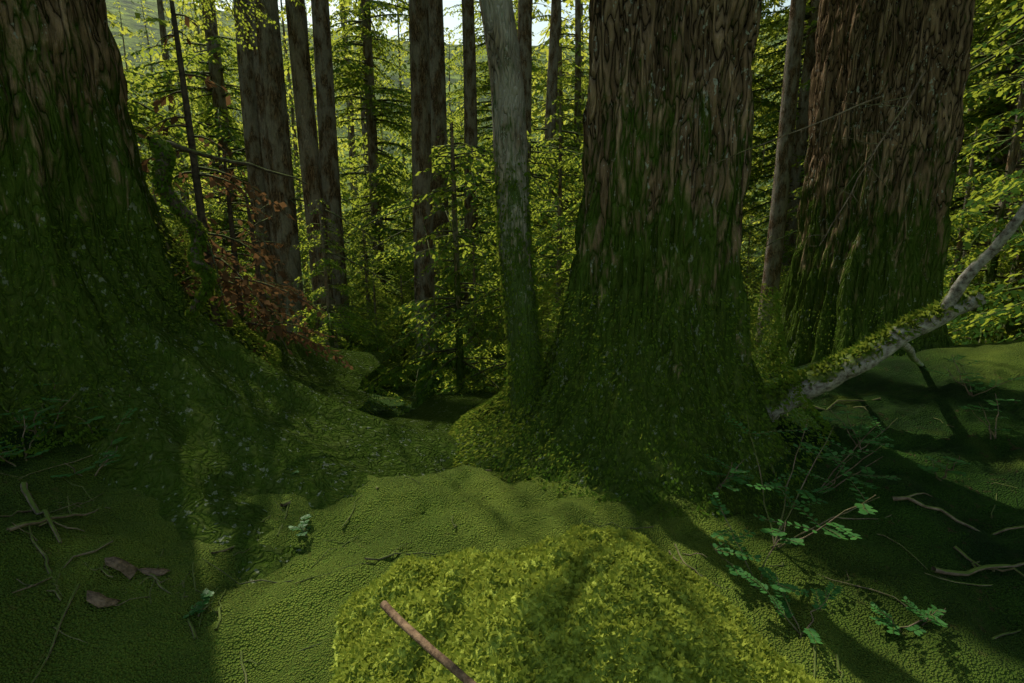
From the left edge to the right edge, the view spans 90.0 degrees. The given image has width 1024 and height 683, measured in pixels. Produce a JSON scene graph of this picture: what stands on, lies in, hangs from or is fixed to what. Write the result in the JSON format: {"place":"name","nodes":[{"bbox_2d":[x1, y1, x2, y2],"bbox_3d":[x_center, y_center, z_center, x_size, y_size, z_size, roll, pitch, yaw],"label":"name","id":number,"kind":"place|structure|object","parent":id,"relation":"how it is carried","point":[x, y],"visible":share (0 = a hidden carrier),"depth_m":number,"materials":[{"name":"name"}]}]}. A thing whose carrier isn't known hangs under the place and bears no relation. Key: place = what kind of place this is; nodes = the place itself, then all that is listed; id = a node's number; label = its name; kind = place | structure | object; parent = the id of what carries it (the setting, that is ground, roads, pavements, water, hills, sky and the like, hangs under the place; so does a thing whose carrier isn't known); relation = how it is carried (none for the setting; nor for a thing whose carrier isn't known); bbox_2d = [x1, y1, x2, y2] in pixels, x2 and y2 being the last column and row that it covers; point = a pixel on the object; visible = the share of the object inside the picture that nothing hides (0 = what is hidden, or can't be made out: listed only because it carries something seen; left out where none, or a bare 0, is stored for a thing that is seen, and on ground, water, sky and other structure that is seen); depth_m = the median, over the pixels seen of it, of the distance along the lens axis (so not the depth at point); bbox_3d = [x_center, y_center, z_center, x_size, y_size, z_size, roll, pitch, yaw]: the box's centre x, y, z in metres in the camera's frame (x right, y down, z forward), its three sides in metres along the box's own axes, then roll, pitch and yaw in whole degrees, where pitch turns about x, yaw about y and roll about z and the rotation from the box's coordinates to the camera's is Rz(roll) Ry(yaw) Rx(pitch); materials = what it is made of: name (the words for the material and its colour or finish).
{"place":"outdoors","nodes":[
{"label":"outdoors","id":0,"kind":"place"},
{"bbox_2d":[179,0,790,45],"label":"sky","id":1,"kind":"structure","parent":0,"point":[451,22],"materials":[{"name":"white"}]},
{"bbox_2d":[0,0,1023,682],"bbox_3d":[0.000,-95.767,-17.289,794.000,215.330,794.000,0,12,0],"label":"ground","id":2,"kind":"structure","parent":0,"point":[270,624],"depth_m":2.32,"materials":[{"name":"green plant"}]},
{"bbox_2d":[0,411,51,466],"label":"huckleberry","id":3,"kind":"object","parent":2,"relation":"on","point":[7,453],"visible":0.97,"depth_m":2.35,"materials":[{"name":"green plant"}]},
{"bbox_2d":[0,393,75,434],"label":"huckleberry","id":4,"kind":"object","parent":2,"relation":"on","point":[43,417],"visible":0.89,"depth_m":2.46,"materials":[{"name":"green plant"}]},
{"bbox_2d":[50,436,127,477],"bbox_3d":[-1.994,0.567,2.444,0.268,0.162,0.242,-5,13,-23],"label":"huckleberry","id":5,"kind":"object","parent":2,"relation":"on","point":[111,452],"visible":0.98,"depth_m":2.41,"materials":[{"name":"green plant"}]},
{"bbox_2d":[75,406,136,432],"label":"huckleberry","id":6,"kind":"object","parent":2,"relation":"on","point":[102,416],"visible":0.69,"depth_m":2.56,"materials":[{"name":"green plant"}]},
{"bbox_2d":[86,556,169,607],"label":"bark flakes","id":7,"kind":"object","parent":2,"relation":"on","point":[128,570],"visible":1,"depth_m":1.96,"materials":[{"name":"wood"}]},
{"bbox_2d":[113,1,159,198],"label":"tree","id":8,"kind":"object","parent":2,"relation":"on","point":[123,45],"visible":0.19,"depth_m":76.93,"materials":[{"name":"green plant"}]},
{"bbox_2d":[130,0,178,214],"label":"tree","id":9,"kind":"object","parent":2,"relation":"on","point":[148,41],"visible":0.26,"depth_m":81.84,"materials":[{"name":"green plant"}]},
{"bbox_2d":[161,0,204,211],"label":"tree","id":10,"kind":"object","parent":2,"relation":"on","point":[180,109],"visible":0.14,"depth_m":80.49,"materials":[{"name":"green plant"}]},
{"bbox_2d":[123,69,244,266],"bbox_3d":[-11.576,-13.514,12.719,7.238,31.607,7.407,-4,13,-19],"label":"tree","id":11,"kind":"object","parent":2,"relation":"on","point":[135,106],"visible":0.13,"depth_m":14.24,"materials":[{"name":"green plant"}]},
{"bbox_2d":[134,0,242,246],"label":"tree","id":12,"kind":"object","parent":2,"relation":"on","point":[161,20],"visible":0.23,"depth_m":32.76,"materials":[{"name":"green plant"}]},
{"bbox_2d":[183,587,217,617],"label":"huckleberry","id":13,"kind":"object","parent":2,"relation":"on","point":[206,594],"visible":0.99,"depth_m":1.89,"materials":[{"name":"green plant"}]},
{"bbox_2d":[174,0,249,241],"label":"tree","id":14,"kind":"object","parent":2,"relation":"on","point":[200,47],"visible":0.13,"depth_m":46.84,"materials":[{"name":"green plant"}]},
{"bbox_2d":[171,0,253,274],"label":"tree","id":15,"kind":"object","parent":2,"relation":"on","point":[198,37],"visible":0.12,"depth_m":40.50,"materials":[{"name":"green plant"}]},
{"bbox_2d":[177,0,250,224],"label":"tree","id":16,"kind":"object","parent":2,"relation":"on","point":[238,106],"visible":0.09,"depth_m":55.42,"materials":[{"name":"green plant"}]},
{"bbox_2d":[123,0,313,305],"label":"tree","id":17,"kind":"object","parent":2,"relation":"on","point":[218,113],"visible":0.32,"depth_m":19.24,"materials":[{"name":"green plant"}]},
{"bbox_2d":[205,180,254,317],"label":"sapling","id":18,"kind":"object","parent":2,"relation":"on","point":[221,230],"visible":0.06,"depth_m":19.05,"materials":[{"name":"green plant"}]},
{"bbox_2d":[189,149,284,362],"bbox_3d":[-2.768,-0.262,4.864,1.278,3.001,1.347,0,12,0],"label":"dead sapling","id":19,"kind":"object","parent":2,"relation":"on","point":[240,307],"visible":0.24,"depth_m":4.78,"materials":[{"name":"brown plant"}]},
{"bbox_2d":[0,0,483,582],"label":"tree","id":20,"kind":"object","parent":2,"relation":"on","point":[220,426],"depth_m":2.88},
{"bbox_2d":[206,187,277,312],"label":"sapling","id":21,"kind":"object","parent":2,"relation":"on","point":[229,247],"visible":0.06,"depth_m":12.40,"materials":[{"name":"green plant"}]},
{"bbox_2d":[137,0,353,369],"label":"dead sapling","id":22,"kind":"object","parent":2,"relation":"on","point":[210,254],"visible":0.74,"depth_m":4.14,"materials":[{"name":"brown plant"}]},
{"bbox_2d":[199,0,309,304],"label":"tree","id":23,"kind":"object","parent":2,"relation":"on","point":[259,104],"visible":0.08,"depth_m":14.19,"materials":[{"name":"brown plant"}]},
{"bbox_2d":[224,197,334,339],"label":"dead sapling","id":24,"kind":"object","parent":2,"relation":"on","point":[258,274],"visible":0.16,"depth_m":5.76,"materials":[{"name":"brown plant"}]},
{"bbox_2d":[210,0,356,337],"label":"tree","id":25,"kind":"object","parent":2,"relation":"on","point":[252,140],"visible":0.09,"depth_m":12.64,"materials":[{"name":"brown plant"}]},
{"bbox_2d":[278,0,317,318],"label":"tree","id":26,"kind":"object","parent":2,"relation":"on","point":[293,122],"visible":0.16,"depth_m":47.59,"materials":[{"name":"brown plant"}]},
{"bbox_2d":[235,0,382,338],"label":"tree","id":27,"kind":"object","parent":2,"relation":"on","point":[276,122],"visible":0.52,"depth_m":9.94,"materials":[{"name":"brown plant"}]},
{"bbox_2d":[279,0,355,273],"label":"tree","id":28,"kind":"object","parent":2,"relation":"on","point":[302,223],"visible":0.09,"depth_m":41.46,"materials":[{"name":"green plant"}]},
{"bbox_2d":[311,0,369,350],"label":"tree","id":29,"kind":"object","parent":2,"relation":"on","point":[326,115],"visible":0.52,"depth_m":13.65,"materials":[{"name":"brown plant"}]},
{"bbox_2d":[285,0,406,348],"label":"tree","id":30,"kind":"object","parent":2,"relation":"on","point":[305,116],"visible":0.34,"depth_m":8.01,"materials":[{"name":"brown plant"}]},
{"bbox_2d":[281,194,415,413],"bbox_3d":[-2.722,-0.218,7.625,1.849,3.841,2.388,7,14,30],"label":"sapling","id":31,"kind":"object","parent":2,"relation":"on","point":[330,321],"visible":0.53,"depth_m":7.64,"materials":[{"name":"green plant"}]},
{"bbox_2d":[298,157,403,385],"bbox_3d":[-5.058,-1.708,15.489,4.257,7.619,3.828,2,12,8],"label":"sapling","id":32,"kind":"object","parent":2,"relation":"on","point":[344,227],"visible":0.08,"depth_m":15.22,"materials":[{"name":"green plant"}]},
{"bbox_2d":[311,0,396,298],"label":"tree","id":33,"kind":"object","parent":2,"relation":"on","point":[351,135],"visible":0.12,"depth_m":49.65,"materials":[{"name":"green plant"}]},
{"bbox_2d":[332,0,411,307],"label":"tree","id":34,"kind":"object","parent":2,"relation":"on","point":[364,125],"visible":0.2,"depth_m":41.36,"materials":[{"name":"green plant"}]},
{"bbox_2d":[283,0,463,361],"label":"tree","id":35,"kind":"object","parent":2,"relation":"on","point":[378,188],"visible":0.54,"depth_m":19.61,"materials":[{"name":"green plant"}]},
{"bbox_2d":[339,220,415,387],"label":"sapling","id":36,"kind":"object","parent":2,"relation":"on","point":[367,288],"visible":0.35,"depth_m":14.64,"materials":[{"name":"green plant"}]},
{"bbox_2d":[347,168,412,359],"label":"sapling","id":37,"kind":"object","parent":2,"relation":"on","point":[365,213],"visible":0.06,"depth_m":22.78,"materials":[{"name":"green plant"}]},
{"bbox_2d":[348,225,412,381],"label":"sapling","id":38,"kind":"object","parent":2,"relation":"on","point":[368,279],"visible":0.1,"depth_m":15.86,"materials":[{"name":"green plant"}]},
{"bbox_2d":[349,261,414,392],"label":"sapling","id":39,"kind":"object","parent":2,"relation":"on","point":[377,341],"visible":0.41,"depth_m":13.36,"materials":[{"name":"green plant"}]},
{"bbox_2d":[376,1,412,287],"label":"tree","id":40,"kind":"object","parent":2,"relation":"on","point":[398,41],"visible":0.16,"depth_m":53.31,"materials":[{"name":"green plant"}]},
{"bbox_2d":[379,275,415,381],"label":"sapling","id":41,"kind":"object","parent":2,"relation":"on","point":[398,304],"visible":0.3,"depth_m":16.44,"materials":[{"name":"green plant"}]},
{"bbox_2d":[388,2,412,265],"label":"tree","id":42,"kind":"object","parent":2,"relation":"on","point":[407,88],"visible":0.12,"depth_m":43.54,"materials":[{"name":"green plant"}]},
{"bbox_2d":[340,0,463,403],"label":"tree","id":43,"kind":"object","parent":2,"relation":"on","point":[424,287],"visible":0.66,"depth_m":9.78,"materials":[{"name":"brown plant"}]},
{"bbox_2d":[389,0,452,387],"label":"tree","id":44,"kind":"object","parent":2,"relation":"on","point":[437,78],"visible":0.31,"depth_m":13.16,"materials":[{"name":"brown plant"}]},
{"bbox_2d":[384,17,459,233],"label":"tree","id":45,"kind":"object","parent":2,"relation":"on","point":[405,67],"visible":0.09,"depth_m":35.64,"materials":[{"name":"green plant"}]},
{"bbox_2d":[377,125,501,381],"bbox_3d":[-3.008,-2.568,17.514,5.475,9.799,4.924,-12,17,-44],"label":"sapling","id":46,"kind":"object","parent":2,"relation":"on","point":[405,271],"visible":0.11,"depth_m":16.96,"materials":[{"name":"green plant"}]},
{"bbox_2d":[358,122,538,415],"bbox_3d":[-0.520,-0.425,7.334,2.992,5.084,3.039,5,13,20],"label":"sapling","id":47,"kind":"object","parent":2,"relation":"on","point":[456,204],"visible":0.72,"depth_m":7.14,"materials":[{"name":"green plant"}]},
{"bbox_2d":[444,34,463,282],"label":"tree","id":48,"kind":"object","parent":2,"relation":"on","point":[449,86],"visible":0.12,"depth_m":71.91,"materials":[{"name":"green plant"}]},
{"bbox_2d":[348,0,576,387],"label":"tree","id":49,"kind":"object","parent":2,"relation":"on","point":[472,202],"visible":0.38,"depth_m":12.01,"materials":[{"name":"green plant"}]},
{"bbox_2d":[434,242,507,393],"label":"sapling","id":50,"kind":"object","parent":2,"relation":"on","point":[474,280],"visible":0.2,"depth_m":8.72,"materials":[{"name":"green plant"}]},
{"bbox_2d":[438,159,563,395],"bbox_3d":[0.079,-0.502,6.958,2.711,4.360,2.099,2,12,8],"label":"sapling","id":51,"kind":"object","parent":2,"relation":"on","point":[493,328],"visible":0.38,"depth_m":6.78,"materials":[{"name":"green plant"}]},
{"bbox_2d":[443,0,561,285],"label":"tree","id":52,"kind":"object","parent":2,"relation":"on","point":[484,86],"visible":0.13,"depth_m":27.48,"materials":[{"name":"green plant"}]},
{"bbox_2d":[0,397,1023,682],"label":"twigs","id":53,"kind":"object","parent":2,"relation":"on","point":[286,503],"visible":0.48,"depth_m":2.14,"materials":[{"name":"brown wood"}]},
{"bbox_2d":[479,0,545,434],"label":"tree trunk","id":54,"kind":"object","parent":2,"relation":"on","point":[518,275],"visible":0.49,"depth_m":3.30,"materials":[{"name":"grey plant"}]},
{"bbox_2d":[448,0,583,281],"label":"tree","id":55,"kind":"object","parent":2,"relation":"on","point":[525,25],"visible":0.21,"depth_m":17.43,"materials":[{"name":"green plant"}]},
{"bbox_2d":[479,0,570,211],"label":"tree","id":56,"kind":"object","parent":2,"relation":"on","point":[567,61],"visible":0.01,"depth_m":39.48,"materials":[{"name":"green plant"}]},
{"bbox_2d":[478,99,583,378],"bbox_3d":[0.911,-1.066,10.241,4.026,6.896,3.438,-4,12,-16],"label":"sapling","id":57,"kind":"object","parent":2,"relation":"on","point":[558,244],"visible":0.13,"depth_m":9.61,"materials":[{"name":"green plant"}]},
{"bbox_2d":[479,0,583,322],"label":"tree","id":58,"kind":"object","parent":2,"relation":"on","point":[552,78],"visible":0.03,"depth_m":21.99,"materials":[{"name":"green plant"}]},
{"bbox_2d":[531,0,585,206],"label":"tree","id":59,"kind":"object","parent":2,"relation":"on","point":[570,27],"visible":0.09,"depth_m":48.21,"materials":[{"name":"green plant"}]},
{"bbox_2d":[531,0,588,292],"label":"tree","id":60,"kind":"object","parent":2,"relation":"on","point":[576,105],"visible":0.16,"depth_m":24.98,"materials":[{"name":"green plant"}]},
{"bbox_2d":[531,0,589,282],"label":"tree","id":61,"kind":"object","parent":2,"relation":"on","point":[537,112],"visible":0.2,"depth_m":29.89,"materials":[{"name":"green plant"}]},
{"bbox_2d":[536,84,588,357],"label":"sapling","id":62,"kind":"object","parent":2,"relation":"on","point":[563,216],"visible":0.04,"depth_m":7.04,"materials":[{"name":"green plant"}]},
{"bbox_2d":[543,159,583,346],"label":"sapling","id":63,"kind":"object","parent":2,"relation":"on","point":[572,228],"visible":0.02,"depth_m":8.73,"materials":[{"name":"green plant"}]},
{"bbox_2d":[562,0,588,205],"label":"tree","id":64,"kind":"object","parent":2,"relation":"on","point":[582,57],"visible":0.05,"depth_m":51.67,"materials":[{"name":"green plant"}]},
{"bbox_2d":[329,523,832,682],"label":"moss mound","id":65,"kind":"object","parent":2,"relation":"on","point":[582,603],"visible":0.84,"depth_m":1.62,"materials":[{"name":"green plant"}]},
{"bbox_2d":[380,600,475,682],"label":"stick on mound","id":66,"kind":"object","parent":65,"relation":"on","point":[404,625],"visible":1,"depth_m":1.21,"materials":[{"name":"wood"}]},
{"bbox_2d":[380,0,840,529],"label":"tree trunk","id":67,"kind":"object","parent":2,"relation":"on","point":[652,376],"visible":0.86,"depth_m":3.15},
{"bbox_2d":[514,0,974,373],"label":"tree trunk","id":68,"kind":"object","parent":2,"relation":"on","point":[878,262],"depth_m":5.03,"materials":[{"name":"brown wood"}]},
{"bbox_2d":[740,230,760,339],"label":"conifer tree","id":69,"kind":"object","parent":2,"relation":"on","point":[747,267],"visible":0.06,"depth_m":20.84,"materials":[{"name":"green plant"}]},
{"bbox_2d":[708,492,804,588],"bbox_3d":[0.989,0.926,2.256,0.413,0.278,0.439,-11,16,-42],"label":"huckleberry","id":70,"kind":"object","parent":2,"relation":"on","point":[740,556],"visible":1,"depth_m":2.22,"materials":[{"name":"green plant"}]},
{"bbox_2d":[740,204,795,345],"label":"sapling","id":71,"kind":"object","parent":2,"relation":"on","point":[756,264],"visible":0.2,"depth_m":19.51,"materials":[{"name":"green plant"}]},
{"bbox_2d":[742,17,795,247],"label":"tree","id":72,"kind":"object","parent":2,"relation":"on","point":[762,188],"visible":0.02,"depth_m":34.22,"materials":[{"name":"green plant"}]},
{"bbox_2d":[740,0,801,291],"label":"tree","id":73,"kind":"object","parent":2,"relation":"on","point":[759,102],"visible":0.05,"depth_m":21.84,"materials":[{"name":"green plant"}]},
{"bbox_2d":[740,0,802,268],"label":"tree","id":74,"kind":"object","parent":2,"relation":"on","point":[762,135],"visible":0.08,"depth_m":25.60,"materials":[{"name":"green plant"}]},
{"bbox_2d":[743,0,805,350],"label":"tree","id":75,"kind":"object","parent":2,"relation":"on","point":[777,216],"visible":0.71,"depth_m":15.96,"materials":[{"name":"brown plant"}]},
{"bbox_2d":[749,140,807,351],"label":"sapling","id":76,"kind":"object","parent":2,"relation":"on","point":[786,233],"visible":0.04,"depth_m":18.67,"materials":[{"name":"green plant"}]},
{"bbox_2d":[743,0,819,290],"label":"tree","id":77,"kind":"object","parent":2,"relation":"on","point":[800,146],"visible":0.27,"depth_m":21.59,"materials":[{"name":"brown plant"}]},
{"bbox_2d":[741,571,842,643],"bbox_3d":[1.036,0.991,1.937,0.243,0.188,0.308,-11,17,-43],"label":"huckleberry","id":78,"kind":"object","parent":2,"relation":"on","point":[782,610],"visible":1,"depth_m":1.92,"materials":[{"name":"green plant"}]},
{"bbox_2d":[725,413,879,547],"bbox_3d":[1.249,0.709,2.387,0.738,0.512,0.738,9,15,36],"label":"huckleberry","id":79,"kind":"object","parent":2,"relation":"on","point":[864,509],"visible":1,"depth_m":2.39,"materials":[{"name":"green plant"}]},
{"bbox_2d":[793,422,900,493],"bbox_3d":[1.637,0.630,2.625,0.522,0.508,0.404,-4,13,-20],"label":"huckleberry","id":80,"kind":"object","parent":2,"relation":"on","point":[863,470],"visible":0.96,"depth_m":2.63,"materials":[{"name":"green plant"}]},
{"bbox_2d":[818,401,895,449],"bbox_3d":[2.149,0.534,3.174,0.464,0.299,0.258,-6,13,-26],"label":"huckleberry","id":81,"kind":"object","parent":2,"relation":"on","point":[866,429],"visible":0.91,"depth_m":3.19,"materials":[{"name":"green plant"}]},
{"bbox_2d":[761,203,1023,421],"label":"fallen log","id":82,"kind":"object","parent":2,"relation":"on","point":[830,373],"visible":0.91,"depth_m":3.33,"materials":[{"name":"grey wood"}]},
{"bbox_2d":[790,1,1011,266],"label":"tree","id":83,"kind":"object","parent":2,"relation":"on","point":[977,39],"visible":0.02,"depth_m":18.57,"materials":[{"name":"green plant"}]},
{"bbox_2d":[869,596,947,635],"bbox_3d":[1.487,1.052,1.928,0.242,0.153,0.169,4,13,20],"label":"huckleberry","id":84,"kind":"object","parent":2,"relation":"on","point":[889,623],"visible":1,"depth_m":1.93,"materials":[{"name":"green plant"}]},
{"bbox_2d":[917,456,971,480],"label":"huckleberry","id":85,"kind":"object","parent":2,"relation":"on","point":[929,469],"visible":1,"depth_m":2.76,"materials":[{"name":"green plant"}]},
{"bbox_2d":[944,186,990,344],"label":"sapling","id":86,"kind":"object","parent":2,"relation":"on","point":[965,254],"visible":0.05,"depth_m":14.90,"materials":[{"name":"green plant"}]},
{"bbox_2d":[925,355,1023,396],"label":"huckleberry","id":87,"kind":"object","parent":2,"relation":"on","point":[970,384],"visible":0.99,"depth_m":3.51,"materials":[{"name":"green plant"}]},
{"bbox_2d":[943,127,1016,342],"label":"sapling","id":88,"kind":"object","parent":2,"relation":"on","point":[961,234],"visible":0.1,"depth_m":7.81,"materials":[{"name":"green plant"}]},
{"bbox_2d":[943,73,1023,343],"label":"sapling","id":89,"kind":"object","parent":2,"relation":"on","point":[1012,186],"visible":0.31,"depth_m":6.31,"materials":[{"name":"green plant"}]},
{"bbox_2d":[946,0,1020,282],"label":"tree","id":90,"kind":"object","parent":2,"relation":"on","point":[990,62],"visible":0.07,"depth_m":26.01,"materials":[{"name":"green plant"}]},
{"bbox_2d":[944,0,1023,345],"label":"tree","id":91,"kind":"object","parent":2,"relation":"on","point":[1001,220],"visible":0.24,"depth_m":6.83,"materials":[{"name":"green plant"}]},
{"bbox_2d":[946,0,1023,282],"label":"tree","id":92,"kind":"object","parent":2,"relation":"on","point":[989,109],"visible":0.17,"depth_m":16.10,"materials":[{"name":"green plant"}]},
{"bbox_2d":[946,0,1023,261],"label":"tree","id":93,"kind":"object","parent":2,"relation":"on","point":[1013,4],"visible":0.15,"depth_m":14.67,"materials":[{"name":"green plant"}]},
{"bbox_2d":[948,232,1023,341],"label":"sapling","id":94,"kind":"object","parent":2,"relation":"on","point":[1001,316],"visible":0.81,"depth_m":5.58,"materials":[{"name":"green plant"}]},
{"bbox_2d":[958,393,1020,438],"bbox_3d":[2.914,0.464,3.121,0.279,0.258,0.235,0,12,0],"label":"huckleberry","id":95,"kind":"object","parent":2,"relation":"on","point":[985,417],"visible":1,"depth_m":3.13,"materials":[{"name":"green plant"}]},
{"bbox_2d":[958,146,1023,340],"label":"sapling","id":96,"kind":"object","parent":2,"relation":"on","point":[989,237],"visible":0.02,"depth_m":8.15,"materials":[{"name":"green plant"}]},
{"bbox_2d":[970,38,1023,341],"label":"tree","id":97,"kind":"object","parent":2,"relation":"on","point":[1007,326],"visible":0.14,"depth_m":7.01,"materials":[{"name":"green plant"}]},
{"bbox_2d":[970,14,1023,86],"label":"shade tree","id":98,"kind":"object","parent":2,"relation":"on","point":[1012,23],"visible":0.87,"depth_m":6.03,"materials":[{"name":"green plant"}]},
{"bbox_2d":[984,72,1023,342],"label":"tree","id":99,"kind":"object","parent":2,"relation":"on","point":[1020,153],"visible":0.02,"depth_m":8.56,"materials":[{"name":"green plant"}]},
{"bbox_3d":[-3.139,-33.569,-3.421,13.506,39.260,12.841,0,12,0],"label":"giant","id":100,"kind":"object","parent":2,"relation":"on","visible":0},
{"bbox_2d":[143,131,307,318],"bbox_3d":[-1.958,-0.812,3.665,0.413,1.144,1.164,2,12,12],"label":"mossy branch","id":101,"kind":"object","parent":100,"relation":"attached to","point":[164,156],"visible":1,"depth_m":3.19,"materials":[{"name":"green plant"}]},
{"bbox_2d":[701,454,753,492],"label":"huckleberry","id":102,"kind":"object","parent":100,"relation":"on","point":[726,484],"visible":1,"depth_m":2.72,"materials":[{"name":"green plant"}]},
{"bbox_2d":[692,70,934,246],"bbox_3d":[1.552,-0.941,2.820,0.646,0.808,1.020,-7,14,-30],"label":"bare twig","id":103,"kind":"object","parent":100,"relation":"attached to","point":[898,114],"visible":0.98,"depth_m":2.54,"materials":[{"name":"brown wood"}]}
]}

